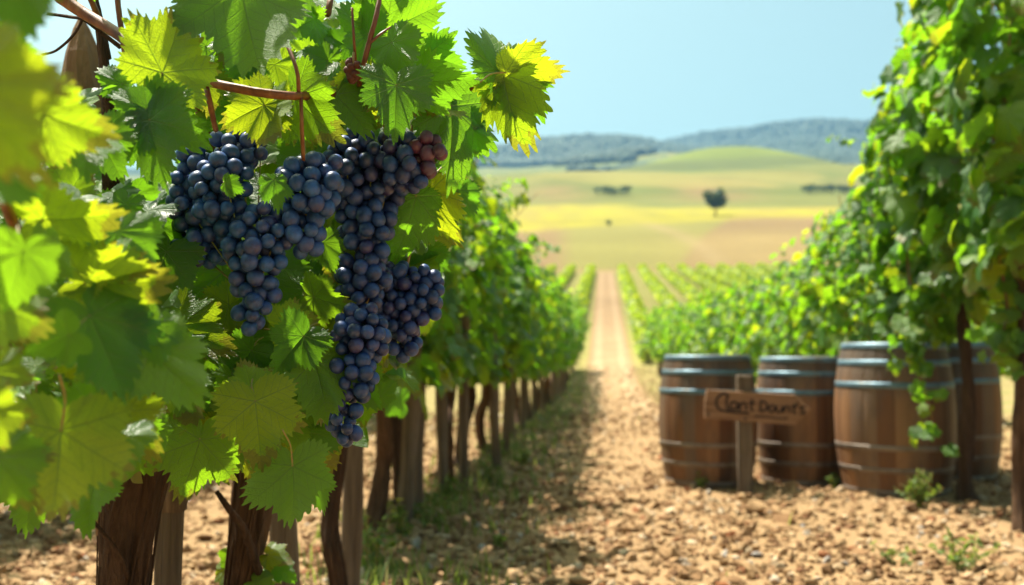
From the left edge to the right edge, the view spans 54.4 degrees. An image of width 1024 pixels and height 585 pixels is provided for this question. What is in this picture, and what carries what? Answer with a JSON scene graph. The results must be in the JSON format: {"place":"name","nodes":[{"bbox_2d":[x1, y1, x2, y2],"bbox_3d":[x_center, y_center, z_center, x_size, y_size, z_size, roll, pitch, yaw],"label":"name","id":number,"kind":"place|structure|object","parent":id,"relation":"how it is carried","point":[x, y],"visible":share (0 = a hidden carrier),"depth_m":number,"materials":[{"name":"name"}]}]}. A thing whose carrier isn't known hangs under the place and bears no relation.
{"place":"outdoors","nodes":[
{"label":"outdoors","id":0,"kind":"place"},
{"bbox_2d":[0,128,1023,584],"bbox_3d":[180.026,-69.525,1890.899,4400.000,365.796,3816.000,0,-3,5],"label":"ground","id":1,"kind":"structure","parent":0,"point":[660,212],"depth_m":75.35,"materials":[{"name":"soil"}]},
{"bbox_2d":[61,20,124,538],"bbox_3d":[-0.949,0.306,2.345,0.132,1.879,0.317,-2,-4,26],"label":"sharpened stake","id":2,"kind":"object","parent":1,"relation":"on","point":[80,62],"visible":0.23,"depth_m":2.27,"materials":[{"name":"brown wood"}]},
{"bbox_2d":[0,0,213,584],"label":"grapevine","id":3,"kind":"object","parent":1,"relation":"on","point":[102,372],"visible":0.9,"depth_m":0.98,"materials":[{"name":"green plant"}]},
{"bbox_2d":[154,481,187,584],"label":"vineyard post","id":4,"kind":"object","parent":1,"relation":"on","point":[168,561],"visible":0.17,"depth_m":2.07,"materials":[{"name":"brown wood"}]},
{"bbox_2d":[269,513,299,584],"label":"vineyard post","id":5,"kind":"object","parent":1,"relation":"on","point":[279,533],"visible":0.04,"depth_m":2.78,"materials":[{"name":"brown wood"}]},
{"bbox_2d":[55,0,570,584],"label":"grapevine","id":6,"kind":"object","parent":1,"relation":"on","point":[271,74],"visible":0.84,"depth_m":1.53,"materials":[{"name":"green plant"}]},
{"bbox_2d":[165,130,287,336],"bbox_3d":[-0.430,-0.140,1.510,0.199,0.414,0.115,-1,-4,17],"label":"grape bunch","id":7,"kind":"object","parent":6,"relation":"hanging from","point":[211,217],"visible":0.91,"depth_m":1.48,"materials":[{"name":"food"}]},
{"bbox_2d":[274,135,344,259],"bbox_3d":[-0.304,-0.184,1.534,0.106,0.271,0.153,0,-3,5],"label":"grape bunch","id":8,"kind":"object","parent":6,"relation":"hanging from","point":[315,179],"visible":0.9,"depth_m":1.48,"materials":[{"name":"food"}]},
{"bbox_2d":[343,52,360,83],"bbox_3d":[-0.239,-0.338,1.502,0.028,0.047,0.026,0,-3,5],"label":"grape bunch","id":9,"kind":"object","parent":6,"relation":"hanging from","point":[351,67],"visible":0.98,"depth_m":1.50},
{"bbox_2d":[325,298,391,447],"bbox_3d":[-0.238,0.120,1.618,0.105,0.254,0.191,0,-3,5],"label":"grape bunch","id":10,"kind":"object","parent":6,"relation":"hanging from","point":[363,336],"visible":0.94,"depth_m":1.55,"materials":[{"name":"food"}]},
{"bbox_2d":[323,128,408,318],"bbox_3d":[-0.250,-0.126,1.665,0.127,0.428,0.145,-3,-5,41],"label":"grape bunch","id":11,"kind":"object","parent":6,"relation":"hanging from","point":[366,216],"visible":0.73,"depth_m":1.63,"materials":[{"name":"food"}]},
{"bbox_2d":[368,255,444,363],"bbox_3d":[-0.195,0.006,1.745,0.155,0.237,0.099,0,-3,5],"label":"grape bunch","id":12,"kind":"object","parent":6,"relation":"hanging from","point":[412,302],"visible":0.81,"depth_m":1.72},
{"bbox_2d":[382,116,447,193],"bbox_3d":[-0.160,-0.247,1.647,0.113,0.170,0.100,0,-3,5],"label":"grape bunch","id":13,"kind":"object","parent":6,"relation":"hanging from","point":[412,169],"visible":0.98,"depth_m":1.61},
{"bbox_2d":[341,445,363,584],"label":"vineyard post","id":14,"kind":"object","parent":1,"relation":"on","point":[352,515],"visible":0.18,"depth_m":3.55,"materials":[{"name":"brown wood"}]},
{"bbox_2d":[271,173,465,584],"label":"grapevine","id":15,"kind":"object","parent":1,"relation":"on","point":[333,557],"visible":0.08,"depth_m":3.36,"materials":[{"name":"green plant"}]},
{"bbox_2d":[361,513,402,573],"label":"weed plant","id":16,"kind":"object","parent":1,"relation":"on","point":[368,540],"visible":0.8,"depth_m":4.33,"materials":[{"name":"green plant"}]},
{"bbox_2d":[387,498,413,536],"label":"weed plant","id":17,"kind":"object","parent":1,"relation":"on","point":[399,512],"visible":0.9,"depth_m":5.11,"materials":[{"name":"green plant"}]},
{"bbox_2d":[394,334,421,523],"bbox_3d":[-0.569,0.701,5.538,0.121,1.357,0.112,0,-4,18],"label":"vineyard post","id":18,"kind":"object","parent":1,"relation":"on","point":[409,443],"visible":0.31,"depth_m":5.49,"materials":[{"name":"brown wood"}]},
{"bbox_2d":[414,380,425,513],"bbox_3d":[-0.552,0.742,5.870,0.087,1.334,0.086,1,-3,-9],"label":"vineyard post","id":19,"kind":"object","parent":1,"relation":"on","point":[419,488],"visible":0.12,"depth_m":5.83,"materials":[{"name":"brown wood"}]},
{"bbox_2d":[389,496,460,524],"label":"weed plant","id":20,"kind":"object","parent":1,"relation":"on","point":[428,516],"visible":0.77,"depth_m":5.52,"materials":[{"name":"green plant"}]},
{"bbox_2d":[364,151,513,534],"bbox_3d":[-0.699,0.019,5.246,1.345,2.621,1.617,0,-3,7],"label":"grapevine","id":21,"kind":"object","parent":1,"relation":"on","point":[429,367],"visible":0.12,"depth_m":5.21,"materials":[{"name":"green plant"}]},
{"bbox_2d":[391,170,490,504],"bbox_3d":[-0.781,0.102,6.249,1.359,2.601,1.631,-5,-4,3],"label":"grapevine","id":22,"kind":"object","parent":1,"relation":"on","point":[479,245],"visible":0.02,"depth_m":6.34,"materials":[{"name":"green plant"}]},
{"bbox_2d":[435,346,448,493],"bbox_3d":[-0.474,0.785,6.676,0.090,1.346,0.088,-3,-3,37],"label":"vineyard post","id":23,"kind":"object","parent":1,"relation":"on","point":[441,410],"visible":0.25,"depth_m":6.64,"materials":[{"name":"brown wood"}]},
{"bbox_2d":[427,471,470,502],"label":"weed plant","id":24,"kind":"object","parent":1,"relation":"on","point":[449,487],"visible":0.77,"depth_m":6.36,"materials":[{"name":"green plant"}]},
{"bbox_2d":[458,315,469,489],"bbox_3d":[-0.334,0.823,6.976,0.090,1.332,0.083,-1,-4,15],"label":"vineyard post","id":25,"kind":"object","parent":1,"relation":"on","point":[463,422],"visible":0.59,"depth_m":6.94,"materials":[{"name":"brown wood"}]},
{"bbox_2d":[433,128,529,481],"bbox_3d":[-0.472,0.153,7.161,1.212,2.621,2.012,0,-3,2],"label":"grapevine","id":26,"kind":"object","parent":1,"relation":"on","point":[485,275],"visible":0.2,"depth_m":7.20,"materials":[{"name":"green plant"}]},
{"bbox_2d":[426,190,540,464],"bbox_3d":[-0.405,0.262,8.378,1.303,2.496,1.576,0,-3,6],"label":"grapevine","id":27,"kind":"object","parent":1,"relation":"on","point":[509,252],"visible":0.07,"depth_m":8.33,"materials":[{"name":"green plant"}]},
{"bbox_2d":[477,457,500,484],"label":"weed plant","id":28,"kind":"object","parent":1,"relation":"on","point":[487,471],"visible":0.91,"depth_m":7.35,"materials":[{"name":"green plant"}]},
{"bbox_2d":[483,436,506,460],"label":"weed plant","id":29,"kind":"object","parent":1,"relation":"on","point":[489,449],"visible":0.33,"depth_m":8.74,"materials":[{"name":"green plant"}]},
{"bbox_2d":[489,333,501,466],"bbox_3d":[-0.146,0.909,8.365,0.109,1.343,0.092,0,-3,-17],"label":"vineyard post","id":30,"kind":"object","parent":1,"relation":"on","point":[495,433],"visible":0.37,"depth_m":8.33,"materials":[{"name":"brown wood"}]},
{"bbox_2d":[492,534,507,547],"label":"weed plant","id":31,"kind":"object","parent":1,"relation":"on","point":[499,538],"visible":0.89,"depth_m":5.02,"materials":[{"name":"green plant"}]},
{"bbox_2d":[459,193,551,452],"bbox_3d":[-0.248,0.300,9.458,1.286,2.552,1.576,0,-3,2],"label":"grapevine","id":32,"kind":"object","parent":1,"relation":"on","point":[520,351],"visible":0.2,"depth_m":9.36,"materials":[{"name":"green plant"}]},
{"bbox_2d":[460,216,552,441],"bbox_3d":[-0.192,0.416,10.562,1.254,2.444,1.508,0,-3,2],"label":"grapevine","id":33,"kind":"object","parent":1,"relation":"on","point":[534,348],"visible":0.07,"depth_m":10.39,"materials":[{"name":"green plant"}]},
{"bbox_2d":[501,322,514,454],"bbox_3d":[-0.039,0.934,9.285,0.092,1.341,0.089,2,-4,-4],"label":"vineyard post","id":34,"kind":"object","parent":1,"relation":"on","point":[506,419],"visible":0.42,"depth_m":9.24,"materials":[{"name":"brown wood"}]},
{"bbox_2d":[0,365,1023,584],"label":"gravel","id":35,"kind":"structure","parent":1,"relation":"on","point":[678,565],"depth_m":5.38,"materials":[{"name":"gravel"}]},
{"bbox_2d":[510,378,514,438],"bbox_3d":[-0.008,1.063,11.105,0.089,1.400,0.096,0,-3,5],"label":"vineyard post","id":36,"kind":"object","parent":1,"relation":"on","point":[512,408],"visible":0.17,"depth_m":11.07,"materials":[{"name":"brown wood"}]},
{"bbox_2d":[506,448,531,466],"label":"weed plant","id":37,"kind":"object","parent":1,"relation":"on","point":[524,458],"visible":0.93,"depth_m":8.70,"materials":[{"name":"green plant"}]},
{"bbox_2d":[479,238,560,431],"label":"grapevine","id":38,"kind":"object","parent":1,"relation":"on","point":[531,372],"visible":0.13,"depth_m":11.44,"materials":[{"name":"green plant"}]},
{"bbox_2d":[520,378,525,428],"bbox_3d":[0.126,1.086,12.314,0.097,1.400,0.089,3,-6,-39],"label":"vineyard post","id":39,"kind":"object","parent":1,"relation":"on","point":[522,403],"visible":0.3,"depth_m":12.27,"materials":[{"name":"brown wood"}]},
{"bbox_2d":[526,381,528,420],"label":"vineyard post","id":40,"kind":"object","parent":1,"relation":"on","point":[527,400],"visible":0.17,"depth_m":13.44,"materials":[{"name":"brown wood"}]},
{"bbox_2d":[531,378,535,415],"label":"vineyard post","id":41,"kind":"object","parent":1,"relation":"on","point":[533,394],"visible":0.27,"depth_m":14.64,"materials":[{"name":"brown wood"}]},
{"bbox_2d":[515,265,553,425],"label":"grapevine","id":42,"kind":"object","parent":1,"relation":"on","point":[545,344],"visible":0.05,"depth_m":12.85,"materials":[{"name":"green plant"}]},
{"bbox_2d":[539,371,543,411],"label":"vineyard post","id":43,"kind":"object","parent":1,"relation":"on","point":[541,384],"visible":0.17,"depth_m":15.83,"materials":[{"name":"brown wood"}]},
{"bbox_2d":[529,266,567,419],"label":"grapevine","id":44,"kind":"object","parent":1,"relation":"on","point":[543,368],"visible":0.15,"depth_m":14.02,"materials":[{"name":"green plant"}]},
{"bbox_2d":[540,264,557,280],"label":"vine row","id":45,"kind":"object","parent":1,"relation":"on","point":[550,268],"visible":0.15,"depth_m":93.08,"materials":[{"name":"green plant"}]},
{"bbox_2d":[535,265,571,412],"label":"grapevine","id":46,"kind":"object","parent":1,"relation":"on","point":[555,358],"visible":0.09,"depth_m":15.12,"materials":[{"name":"green plant"}]},
{"bbox_2d":[552,371,555,402],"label":"vineyard post","id":47,"kind":"object","parent":1,"relation":"on","point":[553,389],"visible":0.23,"depth_m":18.41,"materials":[{"name":"brown wood"}]},
{"bbox_2d":[556,371,560,399],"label":"vineyard post","id":48,"kind":"object","parent":1,"relation":"on","point":[558,389],"visible":0.29,"depth_m":19.70,"materials":[{"name":"brown wood"}]},
{"bbox_2d":[535,270,582,408],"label":"grapevine","id":49,"kind":"object","parent":1,"relation":"on","point":[567,310],"visible":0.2,"depth_m":16.45,"materials":[{"name":"green plant"}]},
{"bbox_2d":[560,369,564,396],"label":"vineyard post","id":50,"kind":"object","parent":1,"relation":"on","point":[562,379],"visible":0.3,"depth_m":20.99,"materials":[{"name":"brown wood"}]},
{"bbox_2d":[548,285,580,405],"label":"grapevine","id":51,"kind":"object","parent":1,"relation":"on","point":[574,329],"visible":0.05,"depth_m":17.70,"materials":[{"name":"green plant"}]},
{"bbox_2d":[550,284,580,396],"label":"grapevine","id":52,"kind":"object","parent":1,"relation":"on","point":[578,305],"visible":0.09,"depth_m":18.96,"materials":[{"name":"green plant"}]},
{"bbox_2d":[557,264,576,290],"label":"vine row","id":53,"kind":"object","parent":1,"relation":"on","point":[567,272],"visible":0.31,"depth_m":81.94,"materials":[{"name":"green plant"}]},
{"bbox_2d":[555,297,581,393],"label":"grapevine","id":54,"kind":"object","parent":1,"relation":"on","point":[572,358],"visible":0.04,"depth_m":22.00,"materials":[{"name":"green plant"}]},
{"bbox_2d":[555,307,582,382],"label":"grapevine","id":55,"kind":"object","parent":1,"relation":"on","point":[578,331],"visible":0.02,"depth_m":20.38,"materials":[{"name":"green plant"}]},
{"bbox_2d":[560,296,584,388],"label":"grapevine","id":56,"kind":"object","parent":1,"relation":"on","point":[576,323],"visible":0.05,"depth_m":22.98,"materials":[{"name":"green plant"}]},
{"bbox_2d":[569,298,583,354],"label":"grapevine","id":57,"kind":"object","parent":1,"relation":"on","point":[580,339],"visible":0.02,"depth_m":25.70,"materials":[{"name":"green plant"}]},
{"bbox_2d":[567,309,587,381],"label":"grapevine","id":58,"kind":"object","parent":1,"relation":"on","point":[583,338],"visible":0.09,"depth_m":27.34,"materials":[{"name":"green plant"}]},
{"bbox_2d":[571,296,585,363],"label":"grapevine","id":59,"kind":"object","parent":1,"relation":"on","point":[582,298],"visible":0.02,"depth_m":24.58,"materials":[{"name":"green plant"}]},
{"bbox_2d":[570,299,591,370],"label":"grapevine","id":60,"kind":"object","parent":1,"relation":"on","point":[584,328],"visible":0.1,"depth_m":31.83,"materials":[{"name":"green plant"}]},
{"bbox_2d":[571,263,595,331],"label":"vine row","id":61,"kind":"object","parent":1,"relation":"on","point":[583,289],"visible":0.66,"depth_m":67.47,"materials":[{"name":"green plant"}]},
{"bbox_2d":[206,365,983,584],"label":"grass","id":62,"kind":"structure","parent":1,"relation":"on","point":[378,575],"depth_m":6.09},
{"bbox_2d":[617,263,658,362],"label":"vine row","id":63,"kind":"object","parent":1,"relation":"on","point":[634,302],"visible":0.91,"depth_m":47.95,"materials":[{"name":"green plant"}]},
{"bbox_2d":[641,306,661,372],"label":"grapevine","id":64,"kind":"object","parent":1,"relation":"on","point":[644,332],"visible":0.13,"depth_m":31.25,"materials":[{"name":"green plant"}]},
{"bbox_2d":[644,306,664,376],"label":"grapevine","id":65,"kind":"object","parent":1,"relation":"on","point":[648,327],"visible":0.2,"depth_m":29.96,"materials":[{"name":"green plant"}]},
{"bbox_2d":[644,307,668,362],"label":"grapevine","id":66,"kind":"object","parent":1,"relation":"on","point":[652,340],"visible":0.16,"depth_m":28.82,"materials":[{"name":"green plant"}]},
{"bbox_2d":[637,263,678,308],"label":"vine row","id":67,"kind":"object","parent":1,"relation":"on","point":[662,295],"visible":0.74,"depth_m":63.90,"materials":[{"name":"green plant"}]},
{"bbox_2d":[648,305,673,363],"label":"grapevine","id":68,"kind":"object","parent":1,"relation":"on","point":[656,328],"visible":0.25,"depth_m":27.63,"materials":[{"name":"green plant"}]},
{"bbox_2d":[656,309,680,362],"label":"grapevine","id":69,"kind":"object","parent":1,"relation":"on","point":[661,332],"visible":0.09,"depth_m":26.23,"materials":[{"name":"green plant"}]},
{"bbox_2d":[657,315,683,354],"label":"grapevine","id":70,"kind":"object","parent":1,"relation":"on","point":[661,340],"visible":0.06,"depth_m":25.03,"materials":[{"name":"green plant"}]},
{"bbox_2d":[661,310,687,351],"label":"grapevine","id":71,"kind":"object","parent":1,"relation":"on","point":[663,322],"visible":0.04,"depth_m":23.86,"materials":[{"name":"green plant"}]},
{"bbox_2d":[659,301,699,354],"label":"grapevine","id":72,"kind":"object","parent":1,"relation":"on","point":[671,329],"visible":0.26,"depth_m":22.28,"materials":[{"name":"green plant"}]},
{"bbox_2d":[667,303,700,354],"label":"grapevine","id":73,"kind":"object","parent":1,"relation":"on","point":[674,332],"visible":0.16,"depth_m":21.19,"materials":[{"name":"green plant"}]},
{"bbox_2d":[656,263,715,316],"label":"vine row","id":74,"kind":"object","parent":1,"relation":"on","point":[687,289],"visible":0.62,"depth_m":68.52,"materials":[{"name":"green plant"}]},
{"bbox_2d":[674,299,714,354],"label":"grapevine","id":75,"kind":"object","parent":1,"relation":"on","point":[688,326],"visible":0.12,"depth_m":20.02,"materials":[{"name":"green plant"}]},
{"bbox_2d":[677,291,725,354],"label":"grapevine","id":76,"kind":"object","parent":1,"relation":"on","point":[700,305],"visible":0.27,"depth_m":18.89,"materials":[{"name":"green plant"}]},
{"bbox_2d":[695,471,708,488],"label":"weed plant","id":77,"kind":"object","parent":1,"relation":"on","point":[700,484],"visible":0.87,"depth_m":7.22,"materials":[{"name":"green plant"}]},
{"bbox_2d":[659,354,757,487],"bbox_3d":[1.492,0.960,7.590,0.740,0.970,0.740,-3,-5,42],"label":"wine barrel","id":78,"kind":"object","parent":1,"relation":"on","point":[693,441],"visible":0.84,"depth_m":7.29,"materials":[{"name":"brown wood"}]},
{"bbox_2d":[702,187,729,215],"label":"tree","id":79,"kind":"object","parent":1,"relation":"on","point":[719,202],"visible":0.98,"depth_m":220.02,"materials":[{"name":"green plant"}]},
{"bbox_2d":[692,292,743,354],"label":"grapevine","id":80,"kind":"object","parent":1,"relation":"on","point":[702,338],"visible":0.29,"depth_m":17.49,"materials":[{"name":"green plant"}]},
{"bbox_2d":[701,288,753,358],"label":"grapevine","id":81,"kind":"object","parent":1,"relation":"on","point":[714,343],"visible":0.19,"depth_m":16.35,"materials":[{"name":"green plant"}]},
{"bbox_2d":[473,117,993,170],"bbox_3d":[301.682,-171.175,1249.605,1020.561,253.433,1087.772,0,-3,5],"label":"distant woods","id":82,"kind":"object","parent":1,"relation":"on","point":[805,137],"visible":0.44,"depth_m":1177.48,"materials":[{"name":"green plant"}]},
{"bbox_2d":[708,281,766,372],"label":"grapevine","id":83,"kind":"object","parent":1,"relation":"on","point":[727,348],"visible":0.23,"depth_m":15.26,"materials":[{"name":"green plant"}]},
{"bbox_2d":[676,263,826,355],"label":"vine row","id":84,"kind":"object","parent":1,"relation":"on","point":[702,280],"visible":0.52,"depth_m":73.25,"materials":[{"name":"green plant"}]},
{"bbox_2d":[722,274,784,383],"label":"grapevine","id":85,"kind":"object","parent":1,"relation":"on","point":[738,347],"visible":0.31,"depth_m":13.72,"materials":[{"name":"green plant"}]},
{"bbox_2d":[704,375,809,493],"bbox_3d":[1.721,1.051,7.003,0.740,0.935,0.095,0,-3,1],"label":"arrow sign","id":86,"kind":"object","parent":1,"relation":"on","point":[744,406],"visible":0.99,"depth_m":6.98,"materials":[{"name":"brown wood"}]},
{"bbox_2d":[695,263,855,333],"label":"vine row","id":87,"kind":"object","parent":1,"relation":"on","point":[723,277],"visible":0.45,"depth_m":77.69,"materials":[{"name":"green plant"}]},
{"bbox_2d":[714,262,847,317],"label":"vine row","id":88,"kind":"object","parent":1,"relation":"on","point":[740,274],"visible":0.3,"depth_m":82.79,"materials":[{"name":"green plant"}]},
{"bbox_2d":[736,259,826,376],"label":"grapevine","id":89,"kind":"object","parent":1,"relation":"on","point":[757,309],"visible":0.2,"depth_m":12.51,"materials":[{"name":"green plant"}]},
{"bbox_2d":[756,356,842,486],"bbox_3d":[2.286,0.994,7.828,0.724,0.980,0.726,1,-4,-17],"label":"wine barrel","id":90,"kind":"object","parent":1,"relation":"on","point":[802,451],"visible":0.63,"depth_m":7.52,"materials":[{"name":"brown wood"}]},
{"bbox_2d":[755,259,844,355],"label":"grapevine","id":91,"kind":"object","parent":1,"relation":"on","point":[775,336],"visible":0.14,"depth_m":11.38,"materials":[{"name":"green plant"}]},
{"bbox_2d":[760,209,882,355],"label":"grapevine","id":92,"kind":"object","parent":1,"relation":"on","point":[808,327],"visible":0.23,"depth_m":10.05,"materials":[{"name":"green plant"}]},
{"bbox_2d":[826,473,839,488],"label":"weed plant","id":93,"kind":"object","parent":1,"relation":"on","point":[834,480],"visible":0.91,"depth_m":7.29,"materials":[{"name":"green plant"}]},
{"bbox_2d":[795,183,902,355],"bbox_3d":[3.177,0.302,8.888,1.325,2.583,1.593,0,-3,2],"label":"grapevine","id":94,"kind":"object","parent":1,"relation":"on","point":[833,255],"visible":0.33,"depth_m":8.83,"materials":[{"name":"green plant"}]},
{"bbox_2d":[735,262,985,341],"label":"vine row","id":95,"kind":"object","parent":1,"relation":"on","point":[753,270],"visible":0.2,"depth_m":85.52,"materials":[{"name":"green plant"}]},
{"bbox_2d":[755,262,992,335],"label":"vine row","id":96,"kind":"object","parent":1,"relation":"on","point":[760,265],"visible":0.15,"depth_m":91.08,"materials":[{"name":"green plant"}]},
{"bbox_2d":[870,540,919,565],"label":"weed plant","id":97,"kind":"object","parent":1,"relation":"on","point":[901,554],"visible":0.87,"depth_m":4.68,"materials":[{"name":"green plant"}]},
{"bbox_2d":[834,342,956,496],"bbox_3d":[2.762,0.898,7.192,0.830,1.070,0.830,0,-3,2],"label":"wine barrel","id":98,"kind":"object","parent":1,"relation":"on","point":[876,415],"visible":0.89,"depth_m":6.88,"materials":[{"name":"brown wood"}]},
{"bbox_2d":[826,104,987,351],"bbox_3d":[3.066,0.028,7.721,1.122,2.952,1.316,0,-3,7],"label":"grapevine","id":99,"kind":"object","parent":1,"relation":"on","point":[869,258],"visible":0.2,"depth_m":7.62,"materials":[{"name":"green plant"}]},
{"bbox_2d":[893,468,944,508],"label":"weed plant","id":100,"kind":"object","parent":1,"relation":"on","point":[922,500],"visible":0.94,"depth_m":6.37,"materials":[{"name":"green plant"}]},
{"bbox_2d":[847,0,1023,501],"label":"grapevine","id":101,"kind":"object","parent":1,"relation":"on","point":[922,304],"visible":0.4,"depth_m":6.54,"materials":[{"name":"green plant"}]},
{"bbox_2d":[861,0,1023,532],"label":"grapevine","id":102,"kind":"object","parent":1,"relation":"on","point":[981,231],"visible":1,"depth_m":5.51,"materials":[{"name":"green plant"}]},
{"bbox_2d":[918,526,1002,571],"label":"weed plant","id":103,"kind":"object","parent":1,"relation":"on","point":[955,559],"visible":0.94,"depth_m":4.54,"materials":[{"name":"green plant"}]},
{"bbox_2d":[948,342,1002,480],"bbox_3d":[3.542,0.953,8.122,0.830,1.090,0.830,-1,-4,14],"label":"wine barrel","id":104,"kind":"object","parent":1,"relation":"on","point":[989,420],"visible":0.3,"depth_m":7.76,"materials":[{"name":"brown wood"}]},
{"bbox_2d":[956,306,1009,424],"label":"grapevine","id":105,"kind":"object","parent":1,"relation":"on","point":[984,328],"visible":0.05,"depth_m":13.44,"materials":[{"name":"green plant"}]},
{"bbox_2d":[978,305,1013,381],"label":"grapevine","id":106,"kind":"object","parent":1,"relation":"on","point":[1008,371],"visible":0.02,"depth_m":12.99,"materials":[{"name":"green plant"}]},
{"bbox_2d":[26,0,1010,167],"label":"sky","id":107,"kind":"structure","parent":0,"point":[658,69],"materials":[{"name":"blue"}]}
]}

